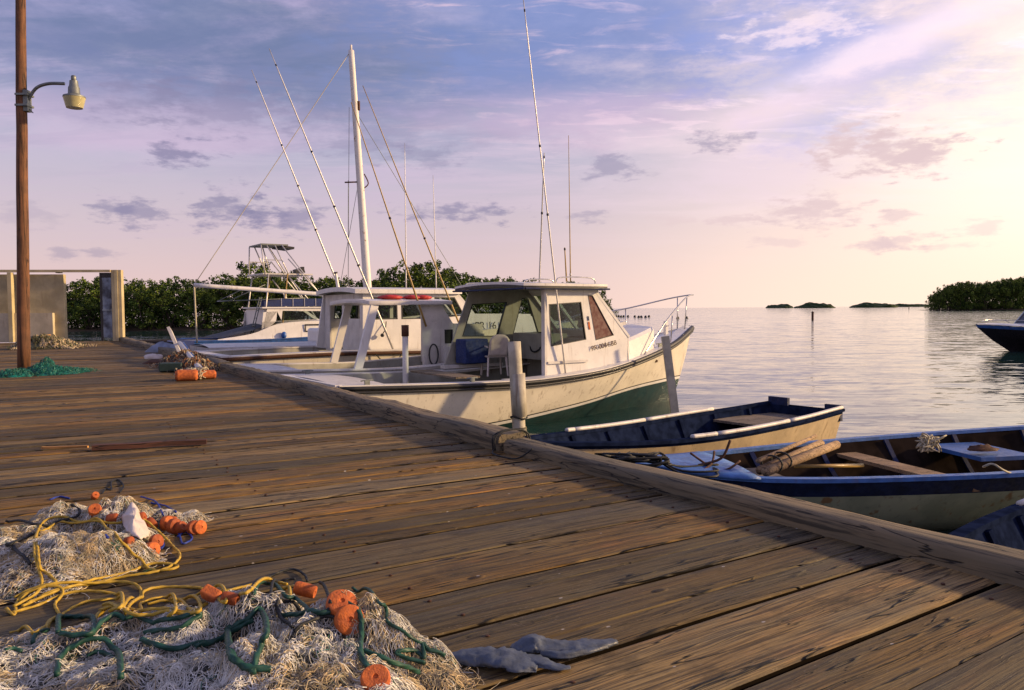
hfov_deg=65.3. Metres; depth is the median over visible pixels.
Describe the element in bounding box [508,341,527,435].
pile
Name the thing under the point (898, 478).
skiff
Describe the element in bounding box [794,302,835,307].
island
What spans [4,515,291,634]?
yellow rope
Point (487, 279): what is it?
mangrove tree
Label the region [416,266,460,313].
mangrove tree
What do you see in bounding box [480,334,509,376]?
plastic chair
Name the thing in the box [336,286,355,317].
mangrove tree
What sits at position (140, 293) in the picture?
mangrove tree
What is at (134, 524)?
plastic sheet
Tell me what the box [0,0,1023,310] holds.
sky
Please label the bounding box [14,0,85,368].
street lamp
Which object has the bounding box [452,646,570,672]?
rubber glove
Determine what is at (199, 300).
mangrove tree
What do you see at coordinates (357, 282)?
mangrove tree
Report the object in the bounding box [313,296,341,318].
mangrove tree
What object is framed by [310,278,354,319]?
mangrove tree
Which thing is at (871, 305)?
island
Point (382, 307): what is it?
mangrove tree
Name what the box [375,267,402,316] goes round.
mangrove tree
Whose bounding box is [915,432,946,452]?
rope bunch
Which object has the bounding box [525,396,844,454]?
skiff
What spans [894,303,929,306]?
island
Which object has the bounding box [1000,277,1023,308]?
mangrove tree
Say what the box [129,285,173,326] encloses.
mangrove tree
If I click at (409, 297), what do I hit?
life jacket
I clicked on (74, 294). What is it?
mangrove tree
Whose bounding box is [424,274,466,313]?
mangrove tree
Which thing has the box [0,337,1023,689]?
pier
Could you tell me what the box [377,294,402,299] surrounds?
life jacket
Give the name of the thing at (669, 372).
stake
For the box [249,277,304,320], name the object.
mangrove tree
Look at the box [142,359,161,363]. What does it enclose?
rag
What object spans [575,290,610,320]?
mangrove tree
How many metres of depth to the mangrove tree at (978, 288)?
351.42 m
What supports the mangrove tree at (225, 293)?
on the shore at (131, 328)
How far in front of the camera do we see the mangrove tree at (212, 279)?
92.08 m
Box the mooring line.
[491,428,532,459]
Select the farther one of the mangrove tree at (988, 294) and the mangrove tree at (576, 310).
the mangrove tree at (988, 294)
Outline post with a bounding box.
[401,325,408,382]
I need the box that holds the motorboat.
[975,312,1023,350]
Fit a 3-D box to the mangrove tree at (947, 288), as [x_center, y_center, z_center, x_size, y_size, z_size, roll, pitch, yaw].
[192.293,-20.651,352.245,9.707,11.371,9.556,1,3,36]
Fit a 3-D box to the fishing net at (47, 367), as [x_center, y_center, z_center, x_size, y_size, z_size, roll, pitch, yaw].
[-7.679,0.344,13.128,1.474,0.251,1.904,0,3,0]
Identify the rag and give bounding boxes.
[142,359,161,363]
[967,444,998,451]
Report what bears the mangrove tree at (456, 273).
on the shore at (131, 328)
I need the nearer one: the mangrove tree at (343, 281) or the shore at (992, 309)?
the mangrove tree at (343, 281)
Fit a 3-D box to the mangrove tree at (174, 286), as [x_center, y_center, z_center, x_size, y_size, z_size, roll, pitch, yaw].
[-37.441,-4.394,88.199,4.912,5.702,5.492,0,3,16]
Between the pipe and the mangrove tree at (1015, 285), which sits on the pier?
the pipe
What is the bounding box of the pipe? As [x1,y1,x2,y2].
[177,341,200,367]
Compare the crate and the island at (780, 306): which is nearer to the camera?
the crate
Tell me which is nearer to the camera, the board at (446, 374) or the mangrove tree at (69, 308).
the board at (446, 374)
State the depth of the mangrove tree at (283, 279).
88.00 m
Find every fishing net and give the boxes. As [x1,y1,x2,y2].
[0,356,100,377]
[0,479,220,603]
[0,568,499,689]
[7,333,96,349]
[144,348,222,371]
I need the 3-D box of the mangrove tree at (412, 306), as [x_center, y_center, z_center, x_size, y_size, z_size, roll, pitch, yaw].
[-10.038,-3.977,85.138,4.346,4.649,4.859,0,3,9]
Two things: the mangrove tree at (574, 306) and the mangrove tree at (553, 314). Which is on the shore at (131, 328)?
the mangrove tree at (553, 314)
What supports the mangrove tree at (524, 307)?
in the water
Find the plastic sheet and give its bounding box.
[121,502,149,539]
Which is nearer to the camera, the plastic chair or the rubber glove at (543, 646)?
the rubber glove at (543, 646)
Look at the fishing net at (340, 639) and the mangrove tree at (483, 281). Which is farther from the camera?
the mangrove tree at (483, 281)
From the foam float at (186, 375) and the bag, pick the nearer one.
the foam float at (186, 375)
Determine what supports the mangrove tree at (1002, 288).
on the shore at (992, 309)
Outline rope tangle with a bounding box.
[174,366,208,378]
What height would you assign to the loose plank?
0.038 m
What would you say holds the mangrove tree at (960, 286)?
on the shore at (992, 309)
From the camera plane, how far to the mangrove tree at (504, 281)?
103.99 m
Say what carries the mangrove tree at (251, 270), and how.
on the shore at (131, 328)
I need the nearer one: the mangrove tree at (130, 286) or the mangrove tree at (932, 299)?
the mangrove tree at (130, 286)
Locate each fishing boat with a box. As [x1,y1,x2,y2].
[176,243,338,349]
[194,48,577,363]
[240,86,483,373]
[281,0,693,427]
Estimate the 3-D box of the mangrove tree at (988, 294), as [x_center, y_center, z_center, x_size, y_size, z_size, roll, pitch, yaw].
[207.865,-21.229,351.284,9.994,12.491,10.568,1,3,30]
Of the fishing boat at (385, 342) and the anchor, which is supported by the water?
the fishing boat at (385, 342)
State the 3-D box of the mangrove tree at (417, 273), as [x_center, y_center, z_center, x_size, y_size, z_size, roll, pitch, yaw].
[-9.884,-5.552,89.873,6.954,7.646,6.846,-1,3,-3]
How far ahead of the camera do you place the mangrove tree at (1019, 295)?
350.14 m
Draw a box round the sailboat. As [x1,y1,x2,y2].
[190,45,478,350]
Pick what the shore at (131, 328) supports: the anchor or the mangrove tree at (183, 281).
the mangrove tree at (183, 281)
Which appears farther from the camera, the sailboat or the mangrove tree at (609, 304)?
the mangrove tree at (609, 304)
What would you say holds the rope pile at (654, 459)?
on the skiff at (898, 478)
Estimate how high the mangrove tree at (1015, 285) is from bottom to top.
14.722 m
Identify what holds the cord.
attached to the skiff at (898, 478)
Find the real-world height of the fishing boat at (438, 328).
7.021 m
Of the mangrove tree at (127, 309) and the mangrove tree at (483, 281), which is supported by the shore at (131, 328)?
the mangrove tree at (127, 309)
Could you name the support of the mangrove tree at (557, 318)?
in the water
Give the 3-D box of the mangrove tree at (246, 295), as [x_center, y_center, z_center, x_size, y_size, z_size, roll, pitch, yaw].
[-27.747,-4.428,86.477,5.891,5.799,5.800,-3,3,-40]
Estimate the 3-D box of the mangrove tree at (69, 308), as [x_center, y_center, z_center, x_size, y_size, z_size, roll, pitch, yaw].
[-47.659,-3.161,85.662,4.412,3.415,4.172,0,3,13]
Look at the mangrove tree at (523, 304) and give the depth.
100.80 m
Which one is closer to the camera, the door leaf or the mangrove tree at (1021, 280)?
the door leaf
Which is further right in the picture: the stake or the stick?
the stake
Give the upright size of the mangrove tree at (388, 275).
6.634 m
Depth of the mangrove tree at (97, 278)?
92.92 m
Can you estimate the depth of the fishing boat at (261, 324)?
29.22 m
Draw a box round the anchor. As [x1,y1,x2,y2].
[690,440,740,469]
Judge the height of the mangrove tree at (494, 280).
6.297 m
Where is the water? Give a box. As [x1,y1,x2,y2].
[0,307,1023,533]
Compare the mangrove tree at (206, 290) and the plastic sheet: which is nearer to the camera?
the plastic sheet
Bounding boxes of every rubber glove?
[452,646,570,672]
[510,634,617,658]
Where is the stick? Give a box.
[41,446,88,448]
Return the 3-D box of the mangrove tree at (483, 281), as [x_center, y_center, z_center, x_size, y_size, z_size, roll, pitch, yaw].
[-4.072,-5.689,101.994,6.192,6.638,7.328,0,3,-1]
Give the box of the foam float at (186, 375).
[175,369,197,380]
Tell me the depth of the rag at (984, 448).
7.92 m
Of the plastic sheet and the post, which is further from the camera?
the post
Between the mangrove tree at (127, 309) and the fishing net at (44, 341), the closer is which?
the fishing net at (44, 341)
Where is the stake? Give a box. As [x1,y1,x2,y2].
[661,336,678,413]
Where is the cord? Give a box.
[982,463,1010,473]
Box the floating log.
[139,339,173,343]
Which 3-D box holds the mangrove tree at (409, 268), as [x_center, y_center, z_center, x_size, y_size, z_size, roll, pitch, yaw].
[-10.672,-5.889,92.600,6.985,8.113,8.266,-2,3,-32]
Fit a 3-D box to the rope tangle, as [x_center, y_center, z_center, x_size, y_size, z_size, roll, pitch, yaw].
[-4.700,0.410,11.718,0.446,0.188,0.377,0,3,0]
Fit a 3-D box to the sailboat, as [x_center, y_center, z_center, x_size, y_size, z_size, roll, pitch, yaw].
[-4.278,-3.428,22.069,8.693,9.524,2.356,-2,3,-34]
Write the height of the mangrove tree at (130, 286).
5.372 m
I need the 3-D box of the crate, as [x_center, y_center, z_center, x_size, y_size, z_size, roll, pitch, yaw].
[-5.650,0.364,13.274,0.360,0.140,0.220,-1,3,-11]
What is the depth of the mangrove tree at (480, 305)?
92.75 m
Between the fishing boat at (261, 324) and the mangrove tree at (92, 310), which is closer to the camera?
the fishing boat at (261, 324)
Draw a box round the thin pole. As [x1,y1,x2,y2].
[794,464,863,467]
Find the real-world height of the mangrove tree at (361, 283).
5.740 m
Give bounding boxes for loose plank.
[92,438,206,449]
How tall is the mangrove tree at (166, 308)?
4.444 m
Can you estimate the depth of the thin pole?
7.54 m
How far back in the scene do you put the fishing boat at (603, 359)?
14.50 m
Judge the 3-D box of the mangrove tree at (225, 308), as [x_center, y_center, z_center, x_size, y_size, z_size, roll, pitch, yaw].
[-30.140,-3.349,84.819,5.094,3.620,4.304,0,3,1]
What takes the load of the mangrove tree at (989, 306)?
on the shore at (992, 309)
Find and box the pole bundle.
[756,434,840,475]
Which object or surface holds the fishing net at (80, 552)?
on the pier
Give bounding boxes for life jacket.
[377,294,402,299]
[403,295,419,299]
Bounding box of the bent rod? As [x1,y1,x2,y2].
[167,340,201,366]
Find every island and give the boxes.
[766,304,792,307]
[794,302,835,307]
[849,302,897,307]
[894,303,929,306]
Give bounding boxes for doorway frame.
[0,270,124,341]
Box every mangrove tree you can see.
[66,281,94,327]
[67,283,98,326]
[67,297,100,329]
[67,300,89,327]
[73,276,125,328]
[84,276,130,325]
[98,295,139,329]
[124,282,173,329]
[124,283,155,325]
[125,278,157,321]
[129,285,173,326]
[135,279,174,325]
[144,290,194,328]
[153,279,198,327]
[163,275,207,326]
[178,287,224,329]
[179,280,223,326]
[192,279,232,326]
[202,273,240,326]
[204,280,244,325]
[205,297,244,329]
[222,260,285,320]
[223,264,268,320]
[229,277,279,325]
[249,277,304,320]
[262,271,301,316]
[272,277,305,319]
[286,284,320,319]
[292,276,331,319]
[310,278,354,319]
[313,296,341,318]
[316,275,355,317]
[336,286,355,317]
[347,279,378,317]
[348,278,385,317]
[373,279,412,317]
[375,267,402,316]
[376,270,419,317]
[392,262,451,316]
[398,259,441,314]
[402,287,424,315]
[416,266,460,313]
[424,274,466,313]
[440,267,475,313]
[449,274,478,312]
[457,277,500,313]
[465,292,490,313]
[468,275,500,313]
[479,276,517,312]
[486,276,514,311]
[486,303,504,313]
[519,299,539,315]
[520,297,540,313]
[528,296,557,316]
[540,298,568,320]
[550,303,579,320]
[555,281,580,320]
[569,303,579,320]
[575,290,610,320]
[606,302,619,320]
[924,295,939,309]
[929,291,948,309]
[937,285,960,309]
[946,283,969,309]
[956,281,978,309]
[961,284,988,309]
[962,280,975,308]
[974,283,997,309]
[979,282,996,308]
[981,282,1010,309]
[985,280,1004,308]
[990,280,1016,308]
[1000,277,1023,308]
[1000,278,1023,308]
[1007,279,1023,308]
[1015,279,1023,308]
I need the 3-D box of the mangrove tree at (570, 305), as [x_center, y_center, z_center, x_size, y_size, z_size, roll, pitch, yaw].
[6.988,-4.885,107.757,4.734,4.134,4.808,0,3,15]
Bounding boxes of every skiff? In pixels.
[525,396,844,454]
[635,425,1023,529]
[949,499,1023,549]
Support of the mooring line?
attached to the pier
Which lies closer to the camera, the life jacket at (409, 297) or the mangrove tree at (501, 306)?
the life jacket at (409, 297)
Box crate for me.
[159,362,183,371]
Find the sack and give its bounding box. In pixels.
[145,341,180,351]
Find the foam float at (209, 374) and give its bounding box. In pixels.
[198,370,215,378]
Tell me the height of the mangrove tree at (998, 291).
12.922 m
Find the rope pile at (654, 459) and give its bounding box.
[594,451,718,477]
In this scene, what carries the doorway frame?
on the pier
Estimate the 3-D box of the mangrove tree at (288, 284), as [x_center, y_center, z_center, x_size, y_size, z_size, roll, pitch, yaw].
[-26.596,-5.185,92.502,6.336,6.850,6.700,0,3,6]
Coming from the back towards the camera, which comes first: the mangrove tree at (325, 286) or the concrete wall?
the mangrove tree at (325, 286)
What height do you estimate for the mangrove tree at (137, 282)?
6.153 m
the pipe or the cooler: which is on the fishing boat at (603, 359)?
the cooler
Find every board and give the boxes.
[167,326,180,351]
[410,370,479,378]
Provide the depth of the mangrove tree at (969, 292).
359.66 m
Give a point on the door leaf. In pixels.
(106, 305)
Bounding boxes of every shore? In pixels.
[68,321,581,330]
[928,309,1023,309]
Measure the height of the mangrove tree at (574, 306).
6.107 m
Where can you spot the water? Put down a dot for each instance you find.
(883, 371)
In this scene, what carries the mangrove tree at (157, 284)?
on the shore at (131, 328)
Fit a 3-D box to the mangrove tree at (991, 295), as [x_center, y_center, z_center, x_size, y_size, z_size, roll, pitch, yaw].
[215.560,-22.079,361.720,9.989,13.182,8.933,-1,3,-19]
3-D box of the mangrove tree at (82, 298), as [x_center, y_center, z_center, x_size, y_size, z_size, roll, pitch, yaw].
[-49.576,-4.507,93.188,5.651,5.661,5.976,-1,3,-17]
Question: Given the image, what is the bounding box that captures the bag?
[144,353,162,358]
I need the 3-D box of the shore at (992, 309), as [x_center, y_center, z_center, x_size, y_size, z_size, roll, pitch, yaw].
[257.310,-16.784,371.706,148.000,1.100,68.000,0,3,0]
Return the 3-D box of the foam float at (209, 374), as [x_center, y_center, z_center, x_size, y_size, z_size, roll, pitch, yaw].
[-4.516,0.435,11.848,0.232,0.136,0.218,-2,3,-30]
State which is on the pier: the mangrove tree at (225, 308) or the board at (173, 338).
the board at (173, 338)
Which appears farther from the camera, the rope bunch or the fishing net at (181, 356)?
the fishing net at (181, 356)
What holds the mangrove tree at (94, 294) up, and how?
on the shore at (131, 328)
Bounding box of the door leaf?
[99,273,112,340]
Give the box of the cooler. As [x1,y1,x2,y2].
[456,338,487,363]
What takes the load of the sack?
on the pier
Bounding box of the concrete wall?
[0,272,67,341]
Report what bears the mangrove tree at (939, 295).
in the water
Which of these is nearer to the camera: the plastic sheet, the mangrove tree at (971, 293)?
the plastic sheet
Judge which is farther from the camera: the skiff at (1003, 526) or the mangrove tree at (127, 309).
the mangrove tree at (127, 309)
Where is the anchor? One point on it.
(710, 463)
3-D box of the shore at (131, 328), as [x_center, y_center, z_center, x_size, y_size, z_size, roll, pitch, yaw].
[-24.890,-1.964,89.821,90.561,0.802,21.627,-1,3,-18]
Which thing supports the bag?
on the pier
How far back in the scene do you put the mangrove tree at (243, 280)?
88.19 m
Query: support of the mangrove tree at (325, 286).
on the shore at (131, 328)
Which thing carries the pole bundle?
on the skiff at (898, 478)
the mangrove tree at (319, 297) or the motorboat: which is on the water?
the motorboat

